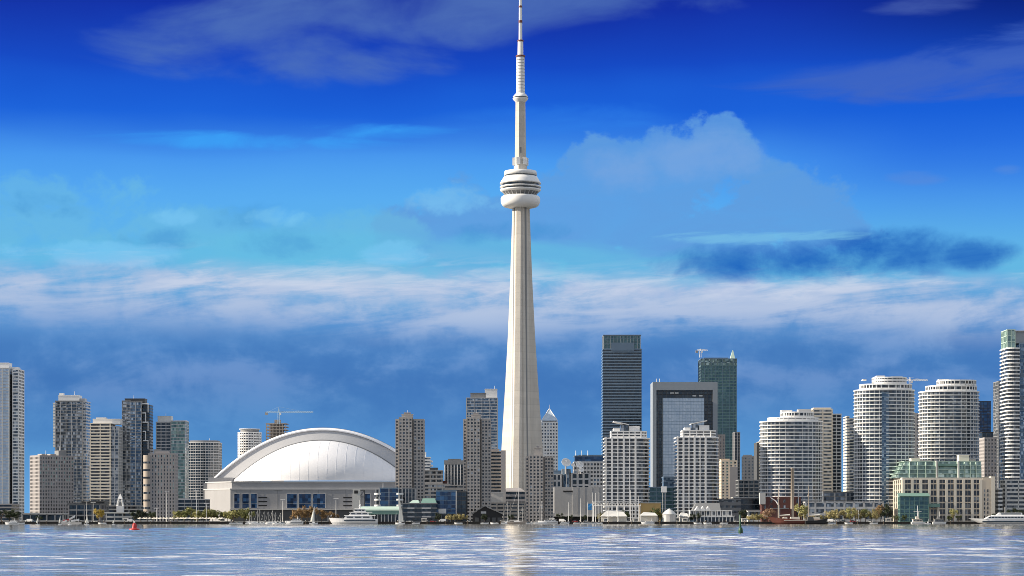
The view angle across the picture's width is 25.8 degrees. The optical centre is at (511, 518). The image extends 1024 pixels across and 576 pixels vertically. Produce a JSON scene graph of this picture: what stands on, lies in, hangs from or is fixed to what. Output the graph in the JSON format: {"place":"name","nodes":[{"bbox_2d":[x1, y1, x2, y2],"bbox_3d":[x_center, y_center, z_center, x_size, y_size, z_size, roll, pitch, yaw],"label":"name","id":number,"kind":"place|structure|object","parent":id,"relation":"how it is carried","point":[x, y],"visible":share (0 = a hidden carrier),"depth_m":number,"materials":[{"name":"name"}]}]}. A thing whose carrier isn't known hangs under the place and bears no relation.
{"place":"outdoors","nodes":[
{"label":"outdoors","id":0,"kind":"place"},
{"bbox_2d":[0,504,19,521],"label":"parking garage","id":1,"kind":"structure","parent":0,"point":[9,507],"depth_m":1960.00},
{"bbox_2d":[0,363,23,520],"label":"apartment tower","id":2,"kind":"structure","parent":0,"point":[11,435],"depth_m":2100.50,"materials":[{"name":"concrete"}]},
{"bbox_2d":[22,513,68,521],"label":"terminal hall","id":3,"kind":"structure","parent":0,"point":[52,517],"depth_m":1790.00,"materials":[{"name":"concrete"}]},
{"bbox_2d":[30,451,73,512],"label":"brown block","id":4,"kind":"structure","parent":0,"point":[51,483],"depth_m":1891.25,"materials":[{"name":"concrete"}]},
{"bbox_2d":[30,457,72,512],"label":"windows","id":5,"kind":"structure","parent":4,"relation":"in","point":[30,457],"depth_m":1891.50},
{"bbox_2d":[53,391,90,502],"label":"apartment tower","id":6,"kind":"structure","parent":0,"point":[71,424],"depth_m":2200.00,"materials":[{"name":"concrete"}]},
{"bbox_2d":[67,503,105,521],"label":"terminal hall","id":7,"kind":"structure","parent":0,"point":[82,512],"depth_m":1850.00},
{"bbox_2d":[81,501,109,511],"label":"storage shed","id":8,"kind":"structure","parent":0,"point":[107,505],"depth_m":1990.00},
{"bbox_2d":[89,417,122,504],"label":"apartment tower","id":9,"kind":"structure","parent":0,"point":[106,459],"depth_m":2149.64,"materials":[{"name":"concrete"}]},
{"bbox_2d":[116,494,123,511],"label":"lantern tower","id":10,"kind":"structure","parent":0,"point":[119,508],"depth_m":1765.53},
{"bbox_2d":[109,505,142,511],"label":"podium building","id":11,"kind":"structure","parent":0,"point":[128,508],"depth_m":2080.00,"materials":[{"name":"concrete"}]},
{"bbox_2d":[104,512,151,521],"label":"pavilion","id":12,"kind":"structure","parent":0,"point":[114,516],"depth_m":1759.40,"materials":[{"name":"concrete"}]},
{"bbox_2d":[122,398,152,511],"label":"apartment tower","id":13,"kind":"structure","parent":0,"point":[137,418],"depth_m":2179.80,"materials":[{"name":"glass"}]},
{"bbox_2d":[156,416,188,498],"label":"apartment tower","id":14,"kind":"structure","parent":0,"point":[172,436],"depth_m":2185.60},
{"bbox_2d":[19,521,326,521],"bbox_3d":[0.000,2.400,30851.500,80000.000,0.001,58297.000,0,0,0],"label":"ground","id":15,"kind":"structure","parent":0,"point":[244,521],"depth_m":1988.70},
{"bbox_2d":[4,509,14,521],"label":"tree","id":16,"kind":"object","parent":15,"relation":"on","point":[8,514],"visible":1,"depth_m":1731.58,"materials":[{"name":"green plant"}]},
{"bbox_2d":[133,509,146,521],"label":"tree","id":17,"kind":"object","parent":15,"relation":"on","point":[140,514],"visible":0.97,"depth_m":1735.05,"materials":[{"name":"green plant"}]},
{"bbox_2d":[143,449,177,521],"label":"brown block","id":18,"kind":"structure","parent":15,"relation":"on","point":[160,480],"depth_m":1884.97,"materials":[{"name":"concrete"}]},
{"bbox_2d":[152,494,173,520],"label":"windows","id":19,"kind":"structure","parent":18,"relation":"in","point":[152,494],"depth_m":1885.51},
{"bbox_2d":[175,510,190,519],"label":"willow tree","id":20,"kind":"object","parent":15,"relation":"on","point":[184,514],"visible":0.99,"depth_m":1722.08,"materials":[{"name":"green plant"}]},
{"bbox_2d":[227,509,240,521],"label":"willow tree","id":21,"kind":"object","parent":15,"relation":"on","point":[234,513],"visible":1,"depth_m":1722.74,"materials":[{"name":"green plant"}]},
{"bbox_2d":[237,508,249,519],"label":"willow tree","id":22,"kind":"object","parent":15,"relation":"on","point":[242,512],"visible":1,"depth_m":1722.71,"materials":[{"name":"green plant"}]},
{"bbox_2d":[203,428,394,520],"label":"domed stadium","id":23,"kind":"object","parent":15,"relation":"on","point":[320,468],"visible":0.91,"depth_m":2283.53,"materials":[{"name":"metal"}]},
{"bbox_2d":[234,493,239,507],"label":"window","id":24,"kind":"structure","parent":23,"relation":"in","point":[236,495],"depth_m":2271.58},
{"bbox_2d":[242,493,248,507],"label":"window","id":25,"kind":"structure","parent":23,"relation":"in","point":[245,496],"depth_m":2271.58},
{"bbox_2d":[250,493,256,507],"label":"window","id":26,"kind":"structure","parent":23,"relation":"in","point":[253,496],"depth_m":2271.58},
{"bbox_2d":[286,493,296,507],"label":"window","id":27,"kind":"structure","parent":23,"relation":"in","point":[291,498],"depth_m":2271.58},
{"bbox_2d":[298,493,310,507],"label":"window","id":28,"kind":"structure","parent":23,"relation":"in","point":[303,498],"depth_m":2271.58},
{"bbox_2d":[312,493,325,507],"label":"window","id":29,"kind":"structure","parent":23,"relation":"in","point":[318,499],"depth_m":2271.58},
{"bbox_2d":[365,493,370,505],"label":"window","id":30,"kind":"structure","parent":23,"relation":"in","point":[367,495],"depth_m":2271.58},
{"bbox_2d":[353,489,364,511],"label":"silo frame","id":31,"kind":"object","parent":15,"relation":"on","point":[357,494],"visible":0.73,"depth_m":1776.00,"materials":[{"name":"concrete"}]},
{"bbox_2d":[360,506,398,521],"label":"market canopy","id":32,"kind":"object","parent":15,"relation":"on","point":[386,513],"visible":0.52,"depth_m":1745.03,"materials":[{"name":"teal metal"}]},
{"bbox_2d":[471,505,502,521],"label":"boathouse","id":33,"kind":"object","parent":15,"relation":"on","point":[493,516],"visible":0.99,"depth_m":1750.00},
{"bbox_2d":[593,501,640,521],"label":"truss canopy","id":34,"kind":"object","parent":15,"relation":"on","point":[601,505],"visible":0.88,"depth_m":1747.79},
{"bbox_2d":[689,506,734,521],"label":"restaurant","id":35,"kind":"structure","parent":15,"relation":"on","point":[708,514],"depth_m":1736.00},
{"bbox_2d":[718,499,740,521],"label":"podium building","id":36,"kind":"structure","parent":15,"relation":"on","point":[734,505],"depth_m":1814.70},
{"bbox_2d":[732,497,758,516],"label":"podium building","id":37,"kind":"structure","parent":15,"relation":"on","point":[749,503],"depth_m":1830.00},
{"bbox_2d":[759,468,800,521],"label":"brick powerhouse","id":38,"kind":"structure","parent":15,"relation":"on","point":[787,505],"depth_m":1789.97,"materials":[{"name":"brick"}]},
{"bbox_2d":[879,504,892,517],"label":"tree","id":39,"kind":"object","parent":15,"relation":"on","point":[888,511],"visible":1,"depth_m":1724.63,"materials":[{"name":"green plant"}]},
{"bbox_2d":[1000,329,1023,479],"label":"apartment tower","id":40,"kind":"structure","parent":15,"relation":"on","point":[1012,405],"depth_m":1800.70,"materials":[{"name":"concrete"}]},
{"bbox_2d":[178,499,209,520],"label":"podium building","id":41,"kind":"structure","parent":0,"point":[183,504],"depth_m":2060.00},
{"bbox_2d":[189,438,221,498],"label":"apartment tower","id":42,"kind":"structure","parent":0,"point":[205,460],"depth_m":2517.12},
{"bbox_2d":[238,428,261,456],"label":"apartment tower","id":43,"kind":"structure","parent":0,"point":[249,438],"depth_m":2562.03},
{"bbox_2d":[266,420,288,439],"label":"unfinished tower","id":44,"kind":"structure","parent":0,"point":[276,428],"depth_m":2600.50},
{"bbox_2d":[265,407,312,423],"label":"tower crane","id":45,"kind":"object","parent":44,"relation":"on","point":[267,412],"visible":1,"depth_m":2596.99,"materials":[{"name":"metal"}]},
{"bbox_2d":[374,488,402,507],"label":"glass block","id":46,"kind":"structure","parent":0,"point":[387,496],"depth_m":1792.00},
{"bbox_2d":[402,488,415,502],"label":"podium building","id":47,"kind":"structure","parent":0,"point":[409,495],"depth_m":1815.00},
{"bbox_2d":[395,412,424,502],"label":"apartment slab","id":48,"kind":"structure","parent":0,"point":[409,451],"depth_m":1852.47,"materials":[{"name":"concrete"}]},
{"bbox_2d":[396,421,397,487],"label":"windows","id":49,"kind":"structure","parent":48,"relation":"in","point":[396,421],"depth_m":1853.10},
{"bbox_2d":[414,454,422,500],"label":"windows","id":50,"kind":"structure","parent":48,"relation":"in","point":[414,454],"depth_m":1852.65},
{"bbox_2d":[401,498,437,521],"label":"terraced block","id":51,"kind":"structure","parent":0,"point":[415,510],"depth_m":1755.00,"materials":[{"name":"grey glass"}]},
{"bbox_2d":[425,452,432,469],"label":"hotel tower","id":52,"kind":"structure","parent":0,"point":[427,463],"depth_m":2200.00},
{"bbox_2d":[425,468,449,498],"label":"terraced block","id":53,"kind":"structure","parent":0,"point":[434,481],"depth_m":2003.60,"materials":[{"name":"concrete"}]},
{"bbox_2d":[436,490,466,521],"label":"glass block","id":54,"kind":"structure","parent":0,"point":[452,502],"depth_m":1770.00,"materials":[{"name":"glass"}]},
{"bbox_2d":[444,459,462,484],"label":"office tower","id":55,"kind":"structure","parent":0,"point":[453,471],"depth_m":2419.85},
{"bbox_2d":[444,485,462,490],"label":"podium building","id":56,"kind":"structure","parent":0,"point":[455,487],"depth_m":1939.70,"materials":[{"name":"concrete"}]},
{"bbox_2d":[463,413,490,520],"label":"apartment slab","id":57,"kind":"structure","parent":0,"point":[476,457],"depth_m":1852.00,"materials":[{"name":"concrete"}]},
{"bbox_2d":[464,421,465,490],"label":"windows","id":58,"kind":"structure","parent":57,"relation":"in","point":[464,421],"depth_m":1853.10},
{"bbox_2d":[467,476,479,520],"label":"windows","id":59,"kind":"structure","parent":57,"relation":"in","point":[474,476],"depth_m":1850.39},
{"bbox_2d":[482,454,489,506],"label":"windows","id":60,"kind":"structure","parent":57,"relation":"in","point":[482,454],"depth_m":1852.65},
{"bbox_2d":[466,386,497,448],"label":"office tower","id":61,"kind":"structure","parent":0,"point":[485,405],"depth_m":2700.00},
{"bbox_2d":[0,522,979,523],"bbox_3d":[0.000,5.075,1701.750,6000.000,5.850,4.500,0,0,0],"label":"quay wall","id":62,"kind":"structure","parent":0,"point":[482,522],"depth_m":1700.00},
{"bbox_2d":[491,492,503,501],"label":"shed","id":63,"kind":"structure","parent":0,"point":[496,496],"depth_m":1945.00,"materials":[{"name":"metal"}]},
{"bbox_2d":[491,449,505,501],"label":"apartment tower","id":64,"kind":"structure","parent":0,"point":[498,470],"depth_m":2079.40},
{"bbox_2d":[491,502,525,521],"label":"parking garage","id":65,"kind":"structure","parent":0,"point":[510,508],"depth_m":1899.70,"materials":[{"name":"concrete"}]},
{"bbox_2d":[0,524,1023,575],"bbox_3d":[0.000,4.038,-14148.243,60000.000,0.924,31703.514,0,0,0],"label":"water","id":66,"kind":"structure","parent":0,"point":[519,550],"depth_m":281.51,"materials":[{"name":"blue liquid"}]},
{"bbox_2d":[61,515,81,523],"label":"boat","id":67,"kind":"object","parent":66,"relation":"on","point":[72,521],"visible":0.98,"depth_m":1695.45,"materials":[{"name":"plastic"}]},
{"bbox_2d":[285,518,302,523],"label":"cabin cruiser","id":68,"kind":"object","parent":66,"relation":"on","point":[291,521],"visible":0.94,"depth_m":1688.91,"materials":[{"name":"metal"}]},
{"bbox_2d":[329,500,377,523],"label":"motor yacht","id":69,"kind":"object","parent":66,"relation":"on","point":[359,516],"visible":0.94,"depth_m":1685.10,"materials":[{"name":"metal"}]},
{"bbox_2d":[395,497,404,523],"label":"sailboat","id":70,"kind":"object","parent":66,"relation":"on","point":[400,515],"visible":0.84,"depth_m":1640.06,"materials":[{"name":"fabric"}]},
{"bbox_2d":[507,487,525,523],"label":"sailboat","id":71,"kind":"object","parent":66,"relation":"on","point":[518,522],"visible":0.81,"depth_m":1639.70,"materials":[{"name":"metal"}]},
{"bbox_2d":[764,486,823,523],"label":"sailing ship","id":72,"kind":"object","parent":66,"relation":"on","point":[791,520],"visible":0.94,"depth_m":1687.90},
{"bbox_2d":[805,517,827,523],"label":"barge","id":73,"kind":"object","parent":66,"relation":"on","point":[810,520],"visible":0.81,"depth_m":1681.93},
{"bbox_2d":[911,511,924,523],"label":"tour boat","id":74,"kind":"object","parent":66,"relation":"on","point":[916,520],"visible":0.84,"depth_m":1683.29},
{"bbox_2d":[932,512,945,523],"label":"tour boat","id":75,"kind":"object","parent":66,"relation":"on","point":[938,520],"visible":0.79,"depth_m":1686.28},
{"bbox_2d":[969,513,1023,523],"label":"excursion ship","id":76,"kind":"object","parent":66,"relation":"on","point":[1008,518],"visible":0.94,"depth_m":1686.17,"materials":[{"name":"metal"}]},
{"bbox_2d":[0,0,1023,512],"label":"sky","id":77,"kind":"structure","parent":0,"point":[220,215],"materials":[{"name":"blue"}]},
{"bbox_2d":[506,488,525,501],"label":"entrance hall","id":78,"kind":"structure","parent":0,"point":[511,493],"depth_m":2330.00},
{"bbox_2d":[500,0,542,501],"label":"communications tower","id":79,"kind":"structure","parent":0,"point":[520,186],"depth_m":2394.66,"materials":[{"name":"concrete"}]},
{"bbox_2d":[526,446,553,521],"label":"apartment slab","id":80,"kind":"structure","parent":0,"point":[539,486],"depth_m":1852.00,"materials":[{"name":"concrete"}]},
{"bbox_2d":[526,458,527,520],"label":"windows","id":81,"kind":"structure","parent":80,"relation":"in","point":[526,458],"depth_m":1853.10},
{"bbox_2d":[545,492,552,519],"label":"windows","id":82,"kind":"structure","parent":80,"relation":"in","point":[545,492],"depth_m":1852.65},
{"bbox_2d":[541,406,557,469],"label":"spire tower","id":83,"kind":"structure","parent":0,"point":[549,426],"depth_m":2720.00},
{"bbox_2d":[554,469,590,486],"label":"broadcast building","id":84,"kind":"structure","parent":0,"point":[567,479],"depth_m":2150.70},
{"bbox_2d":[562,458,570,473],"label":"satellite dish","id":85,"kind":"object","parent":84,"relation":"on","point":[566,462],"visible":1,"depth_m":2148.49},
{"bbox_2d":[554,487,603,521],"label":"parking garage","id":86,"kind":"structure","parent":0,"point":[579,499],"depth_m":1900.00,"materials":[{"name":"concrete"}]},
{"bbox_2d":[573,451,603,486],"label":"broadcast building","id":87,"kind":"structure","parent":0,"point":[593,466],"depth_m":2300.33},
{"bbox_2d":[601,335,641,454],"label":"office tower","id":88,"kind":"structure","parent":0,"point":[621,380],"depth_m":2900.00,"materials":[{"name":"glass"}]},
{"bbox_2d":[603,421,649,521],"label":"apartment tower","id":89,"kind":"structure","parent":0,"point":[626,457],"depth_m":1800.00,"materials":[{"name":"concrete"}]},
{"bbox_2d":[639,503,660,521],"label":"yellow building","id":90,"kind":"structure","parent":0,"point":[645,507],"depth_m":1750.00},
{"bbox_2d":[649,476,674,521],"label":"podium building","id":91,"kind":"structure","parent":0,"point":[664,499],"depth_m":1900.00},
{"bbox_2d":[650,379,717,486],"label":"office tower","id":92,"kind":"structure","parent":0,"point":[676,408],"depth_m":2500.00,"materials":[{"name":"glass"}]},
{"bbox_2d":[674,420,718,521],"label":"apartment tower","id":93,"kind":"structure","parent":0,"point":[696,462],"depth_m":1800.00,"materials":[{"name":"concrete"}]},
{"bbox_2d":[691,503,720,509],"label":"roof","id":94,"kind":"structure","parent":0,"point":[713,506],"depth_m":1768.22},
{"bbox_2d":[698,350,736,459],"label":"office tower","id":95,"kind":"structure","parent":0,"point":[722,372],"depth_m":2880.00,"materials":[{"name":"teal glass"}]},
{"bbox_2d":[718,434,724,498],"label":"office tower","id":96,"kind":"structure","parent":0,"point":[721,446],"depth_m":2559.97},
{"bbox_2d":[719,459,737,498],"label":"apartment tower","id":97,"kind":"structure","parent":0,"point":[728,473],"depth_m":2349.97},
{"bbox_2d":[732,432,739,479],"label":"office tower","id":98,"kind":"structure","parent":0,"point":[735,445],"depth_m":2700.00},
{"bbox_2d":[736,480,759,496],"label":"office building","id":99,"kind":"structure","parent":0,"point":[747,488],"depth_m":2100.00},
{"bbox_2d":[742,455,753,479],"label":"office tower","id":100,"kind":"structure","parent":0,"point":[747,467],"depth_m":2400.00,"materials":[{"name":"concrete"}]},
{"bbox_2d":[746,510,760,521],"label":"shed","id":101,"kind":"structure","parent":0,"point":[750,512],"depth_m":1744.70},
{"bbox_2d":[754,441,759,479],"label":"apartment tower","id":102,"kind":"structure","parent":0,"point":[756,460],"depth_m":2203.23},
{"bbox_2d":[759,409,822,508],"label":"apartment tower","id":103,"kind":"structure","parent":0,"point":[789,439],"depth_m":1801.54,"materials":[{"name":"concrete"}]},
{"bbox_2d":[811,408,841,491],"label":"apartment tower","id":104,"kind":"structure","parent":0,"point":[831,452],"depth_m":1929.00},
{"bbox_2d":[822,492,853,501],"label":"podium building","id":105,"kind":"structure","parent":0,"point":[838,497],"depth_m":1840.00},
{"bbox_2d":[802,502,883,521],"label":"podium building","id":106,"kind":"structure","parent":0,"point":[816,507],"depth_m":1774.60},
{"bbox_2d":[843,416,853,491],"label":"apartment tower","id":107,"kind":"structure","parent":0,"point":[848,454],"depth_m":2251.00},
{"bbox_2d":[853,376,914,521],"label":"apartment tower","id":108,"kind":"structure","parent":0,"point":[884,423],"depth_m":1801.32,"materials":[{"name":"concrete"}]},
{"bbox_2d":[914,413,918,457],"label":"office tower","id":109,"kind":"structure","parent":0,"point":[916,436],"depth_m":2299.97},
{"bbox_2d":[890,455,994,521],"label":"terminal building","id":110,"kind":"structure","parent":0,"point":[931,490],"depth_m":1760.70,"materials":[{"name":"beige concrete"}]},
{"bbox_2d":[918,379,979,460],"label":"apartment tower","id":111,"kind":"structure","parent":0,"point":[948,420],"depth_m":1851.62,"materials":[{"name":"concrete"}]},
{"bbox_2d":[979,401,990,431],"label":"office tower","id":112,"kind":"structure","parent":0,"point":[985,416],"depth_m":2600.00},
{"bbox_2d":[979,432,992,437],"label":"office tower","id":113,"kind":"structure","parent":0,"point":[985,434],"depth_m":2350.00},
{"bbox_2d":[979,437,996,487],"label":"hotel tower","id":114,"kind":"structure","parent":0,"point":[988,452],"depth_m":1960.00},
{"bbox_2d":[993,381,1000,487],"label":"office tower","id":115,"kind":"structure","parent":0,"point":[996,408],"depth_m":2103.57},
{"bbox_2d":[995,488,1002,513],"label":"podium building","id":116,"kind":"structure","parent":0,"point":[998,500],"depth_m":1770.00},
{"bbox_2d":[1000,480,1023,514],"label":"podium building","id":117,"kind":"structure","parent":0,"point":[1013,494],"depth_m":1780.00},
{"label":"promenade","id":118,"kind":"structure","parent":0,"visible":0},
{"bbox_2d":[601,511,626,521],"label":"marquee tent","id":119,"kind":"object","parent":118,"relation":"on","point":[614,513],"visible":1,"depth_m":1719.00,"materials":[{"name":"fabric"}]},
{"bbox_2d":[639,512,657,521],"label":"marquee tent","id":120,"kind":"object","parent":118,"relation":"on","point":[647,516],"visible":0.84,"depth_m":1721.00,"materials":[{"name":"fabric"}]},
{"bbox_2d":[662,508,675,521],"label":"marquee tent","id":121,"kind":"object","parent":118,"relation":"on","point":[668,518],"visible":1,"depth_m":1716.19,"materials":[{"name":"fabric"}]},
{"bbox_2d":[762,508,774,521],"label":"tree","id":122,"kind":"object","parent":118,"relation":"on","point":[768,512],"visible":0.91,"depth_m":1710.84,"materials":[{"name":"pink plant"}]},
{"bbox_2d":[794,504,809,519],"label":"tree","id":123,"kind":"object","parent":118,"relation":"on","point":[802,512],"visible":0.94,"depth_m":1717.91,"materials":[{"name":"green plant"}]},
{"bbox_2d":[845,507,856,520],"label":"tree","id":124,"kind":"object","parent":118,"relation":"on","point":[848,511],"visible":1,"depth_m":1712.94,"materials":[{"name":"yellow plant"}]},
{"bbox_2d":[871,509,881,518],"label":"tree","id":125,"kind":"object","parent":118,"relation":"on","point":[874,514],"visible":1,"depth_m":1714.61,"materials":[{"name":"green plant"}]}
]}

